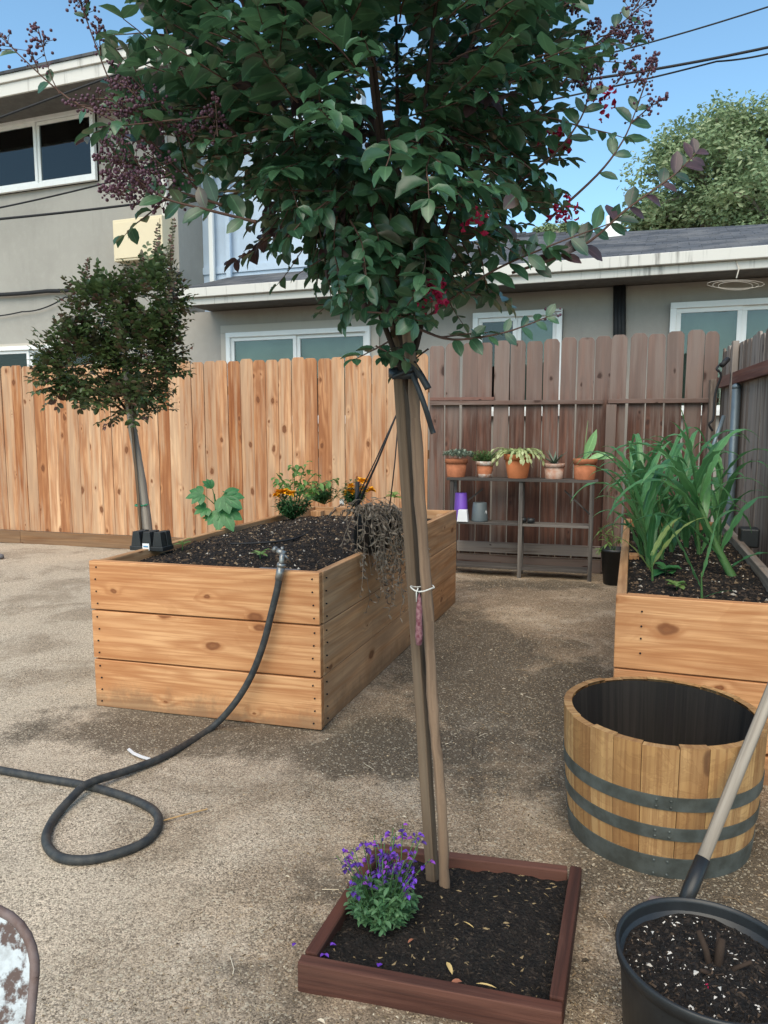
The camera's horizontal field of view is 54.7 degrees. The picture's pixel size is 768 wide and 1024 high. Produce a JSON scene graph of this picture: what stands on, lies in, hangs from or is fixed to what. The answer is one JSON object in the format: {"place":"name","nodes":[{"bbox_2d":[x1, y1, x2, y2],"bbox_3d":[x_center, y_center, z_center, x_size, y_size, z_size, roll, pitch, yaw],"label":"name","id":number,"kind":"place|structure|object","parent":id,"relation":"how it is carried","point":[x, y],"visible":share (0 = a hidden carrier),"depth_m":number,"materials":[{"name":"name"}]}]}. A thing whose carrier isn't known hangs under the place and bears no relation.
{"place":"outdoors","nodes":[
{"label":"outdoors","id":0,"kind":"place"},
{"bbox_2d":[0,154,206,208],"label":"overhead wire","id":1,"kind":"object","parent":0,"point":[56,194],"visible":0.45,"depth_m":8.27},
{"bbox_2d":[0,40,207,118],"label":"overhead wire","id":2,"kind":"object","parent":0,"point":[54,97],"visible":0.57,"depth_m":7.89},
{"bbox_2d":[0,188,244,219],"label":"overhead wire","id":3,"kind":"object","parent":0,"point":[62,212],"visible":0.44,"depth_m":8.32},
{"bbox_2d":[0,34,366,445],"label":"two story house","id":4,"kind":"structure","parent":0,"point":[42,155],"depth_m":10.10,"materials":[{"name":"grey paint"}]},
{"bbox_2d":[0,296,90,315],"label":"cable","id":5,"kind":"object","parent":4,"relation":"attached to","point":[36,309],"visible":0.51,"depth_m":10.51,"materials":[{"name":"black rubber"}]},
{"bbox_2d":[0,107,99,194],"bbox_3d":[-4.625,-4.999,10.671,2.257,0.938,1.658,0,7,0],"label":"window","id":6,"kind":"structure","parent":4,"relation":"in","point":[35,155],"depth_m":10.21,"materials":[{"name":"glass"}]},
{"bbox_2d":[0,342,101,416],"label":"window","id":7,"kind":"structure","parent":4,"relation":"in","point":[10,354],"depth_m":10.74,"materials":[{"name":"white plastic"}]},
{"bbox_2d":[0,272,180,296],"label":"cable","id":8,"kind":"object","parent":4,"relation":"attached to","point":[32,292],"visible":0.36,"depth_m":10.46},
{"bbox_2d":[0,529,767,1023],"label":"ground","id":9,"kind":"structure","parent":0,"point":[82,919],"depth_m":2.73,"materials":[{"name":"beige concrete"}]},
{"bbox_2d":[0,905,39,1023],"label":"garden chair","id":10,"kind":"object","parent":9,"relation":"on","point":[19,969],"visible":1,"depth_m":0.93,"materials":[{"name":"white paint"}]},
{"bbox_2d":[23,217,197,530],"bbox_3d":[-1.883,-0.585,5.113,1.193,2.751,0.841,0,7,0],"label":"crape myrtle","id":11,"kind":"object","parent":9,"relation":"on","point":[135,323],"visible":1,"depth_m":4.93,"materials":[{"name":"green plant"}]},
{"bbox_2d":[131,427,142,529],"bbox_3d":[-1.701,-0.173,5.121,0.057,0.827,0.019,0,7,0],"label":"tree stake","id":12,"kind":"object","parent":11,"relation":"attached to","point":[136,478],"visible":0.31,"depth_m":5.11,"materials":[{"name":"grey metal"}]},
{"bbox_2d":[127,748,149,759],"bbox_3d":[-1.039,1.022,3.131,0.163,0.003,0.025,5,9,38],"label":"plastic strip","id":13,"kind":"object","parent":9,"relation":"on","point":[136,754],"visible":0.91,"depth_m":3.12,"materials":[{"name":"white plastic"}]},
{"bbox_2d":[0,546,290,864],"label":"garden hose","id":14,"kind":"object","parent":9,"relation":"on","point":[51,851],"visible":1,"depth_m":2.86,"materials":[{"name":"black rubber"}]},
{"bbox_2d":[163,808,207,820],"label":"twig","id":15,"kind":"object","parent":9,"relation":"on","point":[185,814],"visible":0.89,"depth_m":2.64,"materials":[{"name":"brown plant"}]},
{"bbox_2d":[0,354,429,548],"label":"cedar fence","id":16,"kind":"object","parent":9,"relation":"on","point":[69,470],"visible":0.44,"depth_m":7.96,"materials":[{"name":"brown wood"}]},
{"bbox_2d":[89,506,455,729],"bbox_3d":[-0.439,0.474,4.730,1.194,0.735,2.689,2,7,19],"label":"raised bed","id":17,"kind":"object","parent":9,"relation":"on","point":[181,639],"visible":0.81,"depth_m":3.55,"materials":[{"name":"brown wood"}]},
{"bbox_2d":[130,529,173,551],"bbox_3d":[-1.269,0.154,4.045,0.210,0.103,0.109,2,7,15],"label":"cell tray","id":18,"kind":"object","parent":17,"relation":"on","point":[156,540],"visible":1,"depth_m":4.01,"materials":[{"name":"black plastic"}]},
{"bbox_2d":[137,515,430,570],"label":"soil","id":19,"kind":"structure","parent":17,"relation":"in","point":[317,548],"depth_m":4.07,"materials":[{"name":"black soil"}]},
{"bbox_2d":[174,538,189,549],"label":"seedling","id":20,"kind":"object","parent":19,"relation":"on","point":[182,543],"visible":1,"depth_m":4.08,"materials":[{"name":"green plant"}]},
{"bbox_2d":[186,479,244,530],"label":"okra plant","id":21,"kind":"object","parent":19,"relation":"on","point":[228,507],"visible":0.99,"depth_m":4.73,"materials":[{"name":"green plant"}]},
{"bbox_2d":[250,549,266,558],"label":"seedling","id":22,"kind":"object","parent":19,"relation":"on","point":[260,553],"visible":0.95,"depth_m":3.81,"materials":[{"name":"green plant"}]},
{"bbox_2d":[260,567,299,569],"bbox_3d":[-0.509,0.278,3.479,0.208,0.012,0.100,2,7,15],"label":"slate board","id":23,"kind":"object","parent":19,"relation":"on","point":[276,568],"visible":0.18,"depth_m":3.52,"materials":[{"name":"grey stone"}]},
{"bbox_2d":[230,503,341,544],"bbox_3d":[-0.452,0.047,5.378,0.337,0.096,2.728,1,7,9],"label":"drip line","id":24,"kind":"object","parent":19,"relation":"on","point":[266,542],"visible":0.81,"depth_m":4.08,"materials":[{"name":"black plastic"}]},
{"bbox_2d":[270,488,313,518],"bbox_3d":[-0.658,-0.060,5.317,0.313,0.231,0.296,-5,9,-38],"label":"marigold","id":25,"kind":"object","parent":19,"relation":"on","point":[286,508],"visible":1,"depth_m":5.27,"materials":[{"name":"green plant"}]},
{"bbox_2d":[271,461,338,505],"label":"tomato plant","id":26,"kind":"object","parent":19,"relation":"on","point":[300,486],"visible":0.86,"depth_m":6.31,"materials":[{"name":"green plant"}]},
{"bbox_2d":[304,480,342,504],"bbox_3d":[-0.566,-0.182,6.788,0.352,0.232,0.342,5,9,38],"label":"marigold","id":27,"kind":"object","parent":19,"relation":"on","point":[323,497],"visible":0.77,"depth_m":6.77,"materials":[{"name":"green plant"}]},
{"bbox_2d":[338,477,376,505],"bbox_3d":[-0.246,-0.178,6.596,0.362,0.269,0.329,0,7,0],"label":"marigold","id":28,"kind":"object","parent":19,"relation":"on","point":[349,495],"visible":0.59,"depth_m":6.54,"materials":[{"name":"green plant"}]},
{"bbox_2d":[326,415,430,621],"bbox_3d":[-0.003,0.006,3.882,0.491,1.094,0.533,3,7,23],"label":"hanging basket","id":29,"kind":"object","parent":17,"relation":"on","point":[377,527],"visible":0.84,"depth_m":3.79,"materials":[{"name":"grey plant"}]},
{"bbox_2d":[298,843,581,1023],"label":"planter frame","id":30,"kind":"object","parent":9,"relation":"on","point":[318,974],"visible":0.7,"depth_m":1.80,"materials":[{"name":"brown wood"}]},
{"bbox_2d":[321,859,567,999],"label":"soil","id":31,"kind":"structure","parent":30,"relation":"in","point":[508,942],"depth_m":1.96,"materials":[{"name":"black soil"}]},
{"bbox_2d":[0,0,708,888],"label":"crape myrtle","id":32,"kind":"object","parent":31,"relation":"on","point":[328,202],"visible":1,"depth_m":1.75,"materials":[{"name":"green plant"}]},
{"bbox_2d":[388,361,435,433],"bbox_3d":[0.075,-0.305,1.988,0.126,0.192,0.094,0,7,0],"label":"tree tie","id":33,"kind":"object","parent":32,"relation":"attached to","point":[413,373],"visible":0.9,"depth_m":1.95,"materials":[{"name":"black plastic"}]},
{"bbox_2d":[410,585,434,601],"bbox_3d":[0.106,0.221,2.057,0.069,0.039,0.065,-2,7,-15],"label":"twine","id":34,"kind":"object","parent":32,"relation":"attached to","point":[418,587],"visible":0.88,"depth_m":2.03,"materials":[{"name":"white fabric"}]},
{"bbox_2d":[415,593,422,645],"bbox_3d":[0.096,0.294,2.034,0.021,0.150,0.021,0,7,0],"label":"tag","id":35,"kind":"object","parent":34,"relation":"hanging from","point":[419,633],"visible":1,"depth_m":2.03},
{"bbox_2d":[335,823,434,935],"bbox_3d":[0.002,0.996,2.002,0.276,0.250,0.205,0,7,0],"label":"salvia","id":36,"kind":"object","parent":31,"relation":"on","point":[384,903],"visible":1,"depth_m":1.99,"materials":[{"name":"green plant"}]},
{"bbox_2d":[390,324,438,881],"bbox_3d":[0.092,0.308,2.129,0.159,1.786,0.038,1,7,9],"label":"tree stake","id":37,"kind":"object","parent":31,"relation":"on","point":[402,409],"visible":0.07,"depth_m":2.12,"materials":[{"name":"brown wood"}]},
{"bbox_2d":[446,962,452,973],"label":"fallen leaf","id":38,"kind":"object","parent":31,"relation":"on","point":[449,965],"visible":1,"depth_m":1.83,"materials":[{"name":"yellow plant"}]},
{"bbox_2d":[452,978,461,982],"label":"fallen leaf","id":39,"kind":"object","parent":31,"relation":"on","point":[455,980],"visible":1,"depth_m":1.78,"materials":[{"name":"plant"}]},
{"bbox_2d":[178,215,767,546],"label":"single story house","id":40,"kind":"structure","parent":9,"relation":"on","point":[648,283],"depth_m":8.07,"materials":[{"name":"beige paint"}]},
{"bbox_2d":[220,317,379,431],"bbox_3d":[-1.064,-1.683,9.283,2.180,1.350,0.194,3,7,20],"label":"window","id":41,"kind":"structure","parent":40,"relation":"in","point":[321,339],"depth_m":9.24,"materials":[{"name":"glass"}]},
{"bbox_2d":[473,308,562,415],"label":"window","id":42,"kind":"structure","parent":40,"relation":"in","point":[494,321],"depth_m":8.28,"materials":[{"name":"glass"}]},
{"bbox_2d":[669,298,767,415],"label":"window","id":43,"kind":"structure","parent":40,"relation":"in","point":[740,320],"depth_m":7.59,"materials":[{"name":"glass"}]},
{"bbox_2d":[708,260,763,289],"bbox_3d":[3.223,-2.188,6.839,0.528,0.301,0.110,0,7,0],"label":"wire coil","id":44,"kind":"object","parent":40,"relation":"hanging from","point":[736,281],"visible":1,"depth_m":6.80,"materials":[{"name":"grey metal"}]},
{"bbox_2d":[447,476,597,581],"bbox_3d":[1.252,0.141,6.809,1.342,0.903,0.230,2,7,16],"label":"plant shelf","id":45,"kind":"object","parent":9,"relation":"on","point":[519,566],"visible":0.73,"depth_m":6.73,"materials":[{"name":"wood"}]},
{"bbox_2d":[445,458,467,476],"bbox_3d":[0.674,-0.412,6.926,0.215,0.167,0.215,0,7,0],"label":"terracotta pot","id":46,"kind":"object","parent":45,"relation":"on","point":[455,467],"visible":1,"depth_m":6.85,"materials":[{"name":"ceramic"}]},
{"bbox_2d":[442,448,474,456],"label":"succulent","id":47,"kind":"object","parent":46,"relation":"on","point":[458,452],"visible":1,"depth_m":6.85,"materials":[{"name":"green plant"}]},
{"bbox_2d":[454,492,467,519],"bbox_3d":[0.723,-0.054,6.976,0.136,0.255,0.136,0,7,0],"label":"plastic cup","id":48,"kind":"object","parent":45,"relation":"on","point":[460,500],"visible":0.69,"depth_m":6.92,"materials":[{"name":"purple plastic"}]},
{"bbox_2d":[457,509,468,521],"bbox_3d":[0.731,0.032,6.869,0.101,0.110,0.081,2,7,16],"label":"plastic tub","id":49,"kind":"object","parent":45,"relation":"on","point":[462,516],"visible":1,"depth_m":6.84,"materials":[{"name":"white plastic"}]},
{"bbox_2d":[471,502,487,521],"bbox_3d":[0.889,-0.002,6.894,0.157,0.173,0.157,0,7,0],"label":"plastic cup","id":50,"kind":"object","parent":45,"relation":"on","point":[479,512],"visible":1,"depth_m":6.83,"materials":[{"name":"grey plastic"}]},
{"bbox_2d":[478,474,491,477],"bbox_3d":[0.931,-0.339,6.863,0.129,0.034,0.129,0,7,0],"label":"saucer","id":51,"kind":"object","parent":45,"relation":"on","point":[484,475],"visible":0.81,"depth_m":6.81,"materials":[{"name":"ceramic"}]},
{"bbox_2d":[476,461,493,477],"bbox_3d":[0.931,-0.395,6.856,0.173,0.150,0.173,0,7,0],"label":"terracotta pot","id":52,"kind":"object","parent":51,"relation":"on","point":[484,467],"visible":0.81,"depth_m":6.79,"materials":[{"name":"ceramic"}]},
{"bbox_2d":[471,450,497,461],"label":"herb plant","id":53,"kind":"object","parent":52,"relation":"on","point":[484,457],"visible":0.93,"depth_m":6.82,"materials":[{"name":"green plant"}]},
{"bbox_2d":[504,454,531,478],"bbox_3d":[1.220,-0.419,6.771,0.257,0.218,0.257,0,7,0],"label":"terracotta pot","id":54,"kind":"object","parent":45,"relation":"on","point":[515,468],"visible":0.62,"depth_m":6.69,"materials":[{"name":"ceramic"}]},
{"bbox_2d":[489,447,544,467],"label":"trailing cactus","id":55,"kind":"object","parent":54,"relation":"on","point":[520,452],"visible":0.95,"depth_m":6.64,"materials":[{"name":"green plant"}]},
{"bbox_2d":[543,463,564,478],"bbox_3d":[1.532,-0.369,6.690,0.192,0.138,0.192,0,7,0],"label":"terracotta pot","id":56,"kind":"object","parent":45,"relation":"on","point":[554,471],"visible":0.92,"depth_m":6.62,"materials":[{"name":"ceramic"}]},
{"bbox_2d":[545,450,564,463],"bbox_3d":[1.542,-0.491,6.689,0.238,0.144,0.241,0,7,0],"label":"aloe","id":57,"kind":"object","parent":56,"relation":"on","point":[555,460],"visible":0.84,"depth_m":6.66,"materials":[{"name":"green plant"}]},
{"bbox_2d":[573,458,597,479],"bbox_3d":[1.789,-0.382,6.615,0.213,0.182,0.213,0,7,0],"label":"terracotta pot","id":58,"kind":"object","parent":45,"relation":"on","point":[584,471],"visible":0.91,"depth_m":6.54,"materials":[{"name":"ceramic"}]},
{"bbox_2d":[583,423,612,459],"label":"leaf cactus","id":59,"kind":"object","parent":58,"relation":"on","point":[590,443],"visible":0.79,"depth_m":6.59,"materials":[{"name":"green plant"}]},
{"bbox_2d":[530,221,582,232],"bbox_3d":[6.766,-6.705,29.281,2.289,9.181,2.150,3,7,22],"label":"leafy tree","id":60,"kind":"object","parent":9,"relation":"on","point":[546,226],"visible":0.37,"depth_m":28.15,"materials":[{"name":"green plant"}]},
{"bbox_2d":[429,330,719,573],"bbox_3d":[1.689,-0.536,6.938,2.600,2.217,0.070,2,7,16],"label":"redwood fence","id":61,"kind":"object","parent":9,"relation":"on","point":[476,402],"visible":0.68,"depth_m":6.96,"materials":[{"name":"brown wood"}]},
{"bbox_2d":[600,546,620,585],"bbox_3d":[2.015,0.474,6.506,0.244,0.315,0.244,0,7,0],"label":"plant pot","id":62,"kind":"object","parent":9,"relation":"on","point":[610,559],"visible":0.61,"depth_m":6.43,"materials":[{"name":"black plastic"}]},
{"bbox_2d":[595,522,621,554],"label":"straggly plant","id":63,"kind":"object","parent":62,"relation":"on","point":[610,543],"visible":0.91,"depth_m":6.44,"materials":[{"name":"green plant"}]},
{"bbox_2d":[621,208,684,231],"bbox_3d":[9.686,-6.576,27.286,2.488,9.397,2.736,0,7,0],"label":"leafy tree","id":64,"kind":"object","parent":9,"relation":"on","point":[638,219],"visible":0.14,"depth_m":26.30,"materials":[{"name":"green plant"}]},
{"bbox_2d":[563,676,767,879],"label":"half barrel","id":65,"kind":"object","parent":9,"relation":"on","point":[649,762],"visible":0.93,"depth_m":2.33,"materials":[{"name":"brown wood"}]},
{"bbox_2d":[613,519,767,785],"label":"raised bed","id":66,"kind":"object","parent":9,"relation":"on","point":[720,644],"visible":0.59,"depth_m":2.90,"materials":[{"name":"brown wood"}]},
{"bbox_2d":[627,526,767,602],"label":"soil","id":67,"kind":"structure","parent":66,"relation":"in","point":[744,584],"depth_m":3.47,"materials":[{"name":"black soil"}]},
{"bbox_2d":[571,441,687,567],"bbox_3d":[1.236,-0.025,3.719,0.428,0.662,0.706,5,8,35],"label":"corn plant","id":68,"kind":"object","parent":67,"relation":"on","point":[650,491],"visible":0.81,"depth_m":3.66,"materials":[{"name":"green plant"}]},
{"bbox_2d":[603,441,678,532],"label":"corn plant","id":69,"kind":"object","parent":67,"relation":"on","point":[626,461],"visible":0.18,"depth_m":4.95,"materials":[{"name":"green plant"}]},
{"bbox_2d":[570,448,713,555],"bbox_3d":[1.375,-0.036,3.965,0.748,0.626,0.256,1,7,5],"label":"corn plant","id":70,"kind":"object","parent":67,"relation":"on","point":[638,541],"visible":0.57,"depth_m":3.98,"materials":[{"name":"green plant"}]},
{"bbox_2d":[600,447,691,536],"bbox_3d":[1.626,-0.108,4.633,0.728,0.608,0.402,-6,9,-43],"label":"corn plant","id":71,"kind":"object","parent":67,"relation":"on","point":[632,450],"visible":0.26,"depth_m":4.57,"materials":[{"name":"green plant"}]},
{"bbox_2d":[629,433,681,532],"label":"corn plant","id":72,"kind":"object","parent":67,"relation":"on","point":[640,458],"visible":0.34,"depth_m":4.40,"materials":[{"name":"green plant"}]},
{"bbox_2d":[595,427,716,551],"bbox_3d":[1.552,-0.114,4.183,0.636,0.728,0.375,-5,8,-35],"label":"corn plant","id":73,"kind":"object","parent":67,"relation":"on","point":[669,473],"visible":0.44,"depth_m":4.12,"materials":[{"name":"green plant"}]},
{"bbox_2d":[607,517,707,580],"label":"corn plant","id":74,"kind":"object","parent":67,"relation":"on","point":[662,535],"visible":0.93,"depth_m":3.41,"materials":[{"name":"green plant"}]},
{"bbox_2d":[593,453,734,559],"bbox_3d":[1.436,-0.010,3.850,0.614,0.598,0.344,0,7,0],"label":"corn plant","id":75,"kind":"object","parent":67,"relation":"on","point":[668,511],"visible":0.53,"depth_m":3.91,"materials":[{"name":"green plant"}]},
{"bbox_2d":[653,562,680,575],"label":"seedling","id":76,"kind":"object","parent":67,"relation":"on","point":[656,572],"visible":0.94,"depth_m":3.52,"materials":[{"name":"green plant"}]},
{"bbox_2d":[650,433,692,539],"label":"corn plant","id":77,"kind":"object","parent":67,"relation":"on","point":[681,462],"visible":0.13,"depth_m":4.63,"materials":[{"name":"green plant"}]},
{"bbox_2d":[627,430,726,547],"bbox_3d":[1.701,-0.109,4.225,0.732,0.707,0.355,-4,8,-29],"label":"corn plant","id":78,"kind":"object","parent":67,"relation":"on","point":[686,533],"visible":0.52,"depth_m":4.25,"materials":[{"name":"green plant"}]},
{"bbox_2d":[667,579,686,589],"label":"seedling","id":79,"kind":"object","parent":67,"relation":"on","point":[676,583],"visible":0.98,"depth_m":3.27,"materials":[{"name":"green plant"}]},
{"bbox_2d":[602,407,767,576],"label":"corn plant","id":80,"kind":"object","parent":67,"relation":"on","point":[699,504],"visible":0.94,"depth_m":3.53,"materials":[{"name":"green plant"}]},
{"bbox_2d":[659,507,723,598],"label":"corn plant","id":81,"kind":"object","parent":67,"relation":"on","point":[705,563],"visible":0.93,"depth_m":3.02,"materials":[{"name":"green plant"}]},
{"bbox_2d":[658,443,745,531],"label":"corn plant","id":82,"kind":"object","parent":67,"relation":"on","point":[691,517],"visible":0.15,"depth_m":5.03,"materials":[{"name":"green plant"}]},
{"bbox_2d":[642,423,764,554],"bbox_3d":[1.687,-0.104,3.964,0.619,0.758,0.270,1,7,10],"label":"corn plant","id":83,"kind":"object","parent":67,"relation":"on","point":[699,550],"visible":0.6,"depth_m":3.99,"materials":[{"name":"green plant"}]},
{"bbox_2d":[699,415,725,523],"bbox_3d":[2.284,-0.233,5.238,0.042,0.897,0.602,6,9,39],"label":"garden rod","id":84,"kind":"object","parent":67,"relation":"on","point":[719,428],"visible":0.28,"depth_m":5.35,"materials":[{"name":"grey metal"}]},
{"bbox_2d":[693,441,767,543],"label":"corn plant","id":85,"kind":"object","parent":67,"relation":"on","point":[719,496],"visible":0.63,"depth_m":4.40,"materials":[{"name":"green plant"}]},
{"bbox_2d":[738,526,759,547],"bbox_3d":[2.096,0.144,4.268,0.100,0.110,0.120,2,7,18],"label":"black box","id":86,"kind":"object","parent":66,"relation":"on","point":[747,537],"visible":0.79,"depth_m":4.21,"materials":[{"name":"plastic"}]},
{"bbox_2d":[615,897,767,1023],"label":"plant pot","id":87,"kind":"object","parent":9,"relation":"on","point":[643,1002],"visible":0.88,"depth_m":1.66,"materials":[{"name":"black plastic"}]},
{"bbox_2d":[623,913,767,1022],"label":"soil","id":88,"kind":"structure","parent":87,"relation":"in","point":[654,949],"depth_m":1.60,"materials":[{"name":"black soil"}]},
{"bbox_2d":[675,929,752,977],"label":"pruned shrub","id":89,"kind":"object","parent":88,"relation":"on","point":[718,960],"visible":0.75,"depth_m":1.60,"materials":[{"name":"brown wood"}]},
{"bbox_2d":[616,89,767,230],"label":"leafy tree","id":90,"kind":"object","parent":9,"relation":"on","point":[730,136],"visible":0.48,"depth_m":23.53,"materials":[{"name":"green plant"}]},
{"bbox_2d":[648,683,767,899],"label":"shovel","id":91,"kind":"object","parent":9,"relation":"on","point":[694,878],"visible":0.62,"depth_m":2.11,"materials":[{"name":"brown wood"}]},
{"bbox_2d":[686,155,767,226],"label":"leafy tree","id":92,"kind":"object","parent":9,"relation":"on","point":[757,213],"visible":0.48,"depth_m":22.31,"materials":[{"name":"green plant"}]},
{"bbox_2d":[705,329,767,567],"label":"side fence","id":93,"kind":"object","parent":9,"relation":"on","point":[743,385],"visible":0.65,"depth_m":5.34,"materials":[{"name":"brown wood"}]},
{"bbox_2d":[708,357,730,431],"bbox_3d":[2.466,-0.864,5.450,0.162,0.544,0.060,-3,8,-26],"label":"cable","id":94,"kind":"object","parent":93,"relation":"hanging from","point":[725,361],"visible":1,"depth_m":5.44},
{"bbox_2d":[0,0,767,240],"label":"sky","id":95,"kind":"structure","parent":0,"point":[689,88],"materials":[{"name":"blue"}]},
{"bbox_2d":[386,492,400,497],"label":"seedling","id":96,"kind":"object","parent":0,"point":[394,494],"visible":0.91,"depth_m":7.08,"materials":[{"name":"green plant"}]},
{"bbox_2d":[522,517,534,522],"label":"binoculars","id":97,"kind":"object","parent":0,"point":[528,520],"visible":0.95,"depth_m":6.71,"materials":[{"name":"black plastic"}]},
{"bbox_2d":[473,46,767,92],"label":"overhead wire","id":98,"kind":"object","parent":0,"point":[696,61],"visible":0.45,"depth_m":10.62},
{"bbox_2d":[505,53,767,107],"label":"overhead wire","id":99,"kind":"object","parent":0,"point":[668,73],"visible":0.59,"depth_m":10.69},
{"bbox_2d":[614,6,767,52],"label":"overhead wire","id":100,"kind":"object","parent":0,"point":[695,28],"visible":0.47,"depth_m":12.46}
]}

